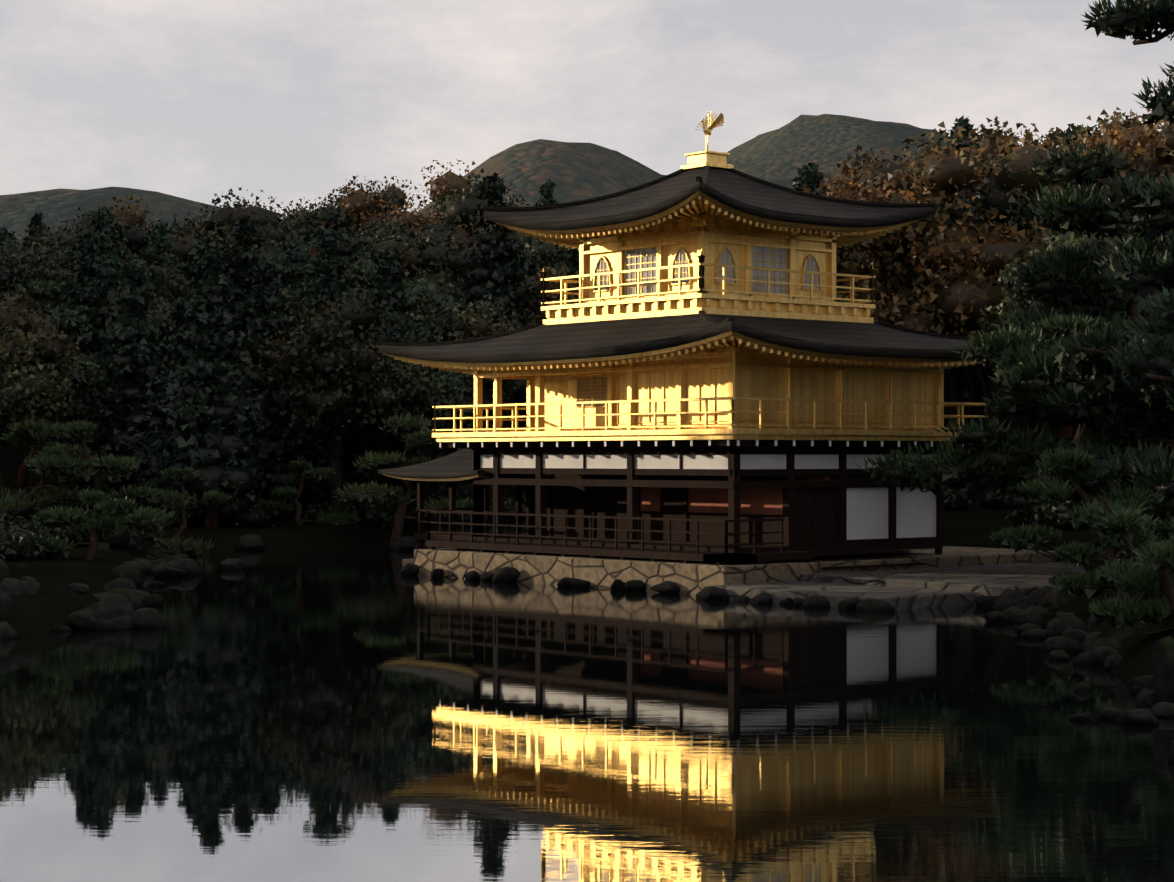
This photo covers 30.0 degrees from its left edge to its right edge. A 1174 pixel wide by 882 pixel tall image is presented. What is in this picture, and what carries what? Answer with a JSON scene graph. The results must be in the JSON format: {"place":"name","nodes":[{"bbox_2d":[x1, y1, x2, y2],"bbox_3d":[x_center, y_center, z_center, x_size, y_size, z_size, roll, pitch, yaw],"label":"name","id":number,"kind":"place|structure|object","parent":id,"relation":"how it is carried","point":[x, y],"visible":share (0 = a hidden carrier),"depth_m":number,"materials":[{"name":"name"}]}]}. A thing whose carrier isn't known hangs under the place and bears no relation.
{"place":"outdoors","nodes":[
{"label":"outdoors","id":0,"kind":"place"},
{"bbox_2d":[0,114,949,242],"bbox_3d":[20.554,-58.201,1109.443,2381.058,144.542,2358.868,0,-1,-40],"label":"distant hills","id":1,"kind":"structure","parent":0,"point":[575,171],"depth_m":701.52,"materials":[{"name":"green plant"}]},
{"bbox_2d":[0,549,1173,881],"bbox_3d":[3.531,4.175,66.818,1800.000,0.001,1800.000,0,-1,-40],"label":"pond water","id":2,"kind":"structure","parent":0,"point":[326,715],"depth_m":28.22,"materials":[{"name":"black liquid"}]},
{"bbox_2d":[0,414,1173,690],"bbox_3d":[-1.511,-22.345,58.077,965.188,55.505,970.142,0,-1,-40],"label":"ground","id":3,"kind":"structure","parent":0,"point":[52,602],"depth_m":70.75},
{"bbox_2d":[0,414,122,523],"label":"pine tree","id":4,"kind":"object","parent":3,"relation":"on","point":[26,433],"depth_m":79.39,"materials":[{"name":"green plant"}]},
{"bbox_2d":[31,485,138,559],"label":"pine tree","id":5,"kind":"object","parent":3,"relation":"on","point":[111,511],"depth_m":65.52,"materials":[{"name":"green plant"}]},
{"bbox_2d":[24,419,177,532],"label":"pine tree","id":6,"kind":"object","parent":3,"relation":"on","point":[63,459],"depth_m":76.10,"materials":[{"name":"green plant"}]},
{"bbox_2d":[127,466,229,556],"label":"pine tree","id":7,"kind":"object","parent":3,"relation":"on","point":[168,500],"depth_m":82.03,"materials":[{"name":"green plant"}]},
{"bbox_2d":[257,455,362,524],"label":"pine tree","id":8,"kind":"object","parent":3,"relation":"on","point":[319,477],"depth_m":90.69,"materials":[{"name":"green plant"}]},
{"bbox_2d":[331,412,473,543],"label":"pine tree","id":9,"kind":"object","parent":3,"relation":"on","point":[376,462],"depth_m":87.78,"materials":[{"name":"green plant"}]},
{"bbox_2d":[0,437,1172,575],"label":"bank shrubs","id":10,"kind":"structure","parent":3,"relation":"on","point":[17,541],"depth_m":80.84,"materials":[{"name":"green plant"}]},
{"bbox_2d":[0,106,1173,527],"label":"forest","id":11,"kind":"object","parent":3,"relation":"on","point":[272,334],"depth_m":96.65,"materials":[{"name":"green plant"}]},
{"bbox_2d":[0,531,1173,763],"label":"shore rocks","id":12,"kind":"object","parent":3,"relation":"on","point":[124,603],"visible":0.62,"depth_m":48.63,"materials":[{"name":"grey stone"}]},
{"bbox_2d":[377,111,1082,609],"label":"golden pavilion","id":13,"kind":"structure","parent":3,"relation":"on","point":[725,391],"depth_m":63.36,"materials":[{"name":"gold wood"}]},
{"bbox_2d":[854,312,1173,548],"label":"pine tree","id":14,"kind":"object","parent":3,"relation":"on","point":[981,463],"depth_m":59.08,"materials":[{"name":"green plant"}]},
{"bbox_2d":[988,1,1173,506],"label":"pine tree","id":15,"kind":"object","parent":3,"relation":"on","point":[1135,414],"depth_m":55.78,"materials":[{"name":"green plant"}]},
{"bbox_2d":[988,447,1173,563],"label":"pine tree","id":16,"kind":"object","parent":3,"relation":"on","point":[1035,538],"depth_m":51.10,"materials":[{"name":"green plant"}]},
{"bbox_2d":[991,137,1173,512],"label":"pine tree","id":17,"kind":"object","parent":3,"relation":"on","point":[1065,279],"depth_m":61.59,"materials":[{"name":"green plant"}]},
{"bbox_2d":[1048,502,1171,598],"bbox_3d":[10.725,2.526,45.018,1.911,2.583,2.932,0,-1,-40],"label":"pine tree","id":18,"kind":"object","parent":3,"relation":"on","point":[1089,584],"depth_m":44.80,"materials":[{"name":"green plant"}]},
{"bbox_2d":[1080,0,1173,508],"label":"pine tree","id":19,"kind":"object","parent":3,"relation":"on","point":[1148,204],"depth_m":52.32,"materials":[{"name":"green plant"}]},
{"bbox_2d":[1087,497,1173,634],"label":"leaning pine tree","id":20,"kind":"object","parent":3,"relation":"on","point":[1156,557],"depth_m":37.31,"materials":[{"name":"green plant"}]},
{"bbox_2d":[0,0,1173,218],"label":"sky","id":21,"kind":"structure","parent":0,"point":[194,100],"materials":[{"name":"grey"}]}
]}

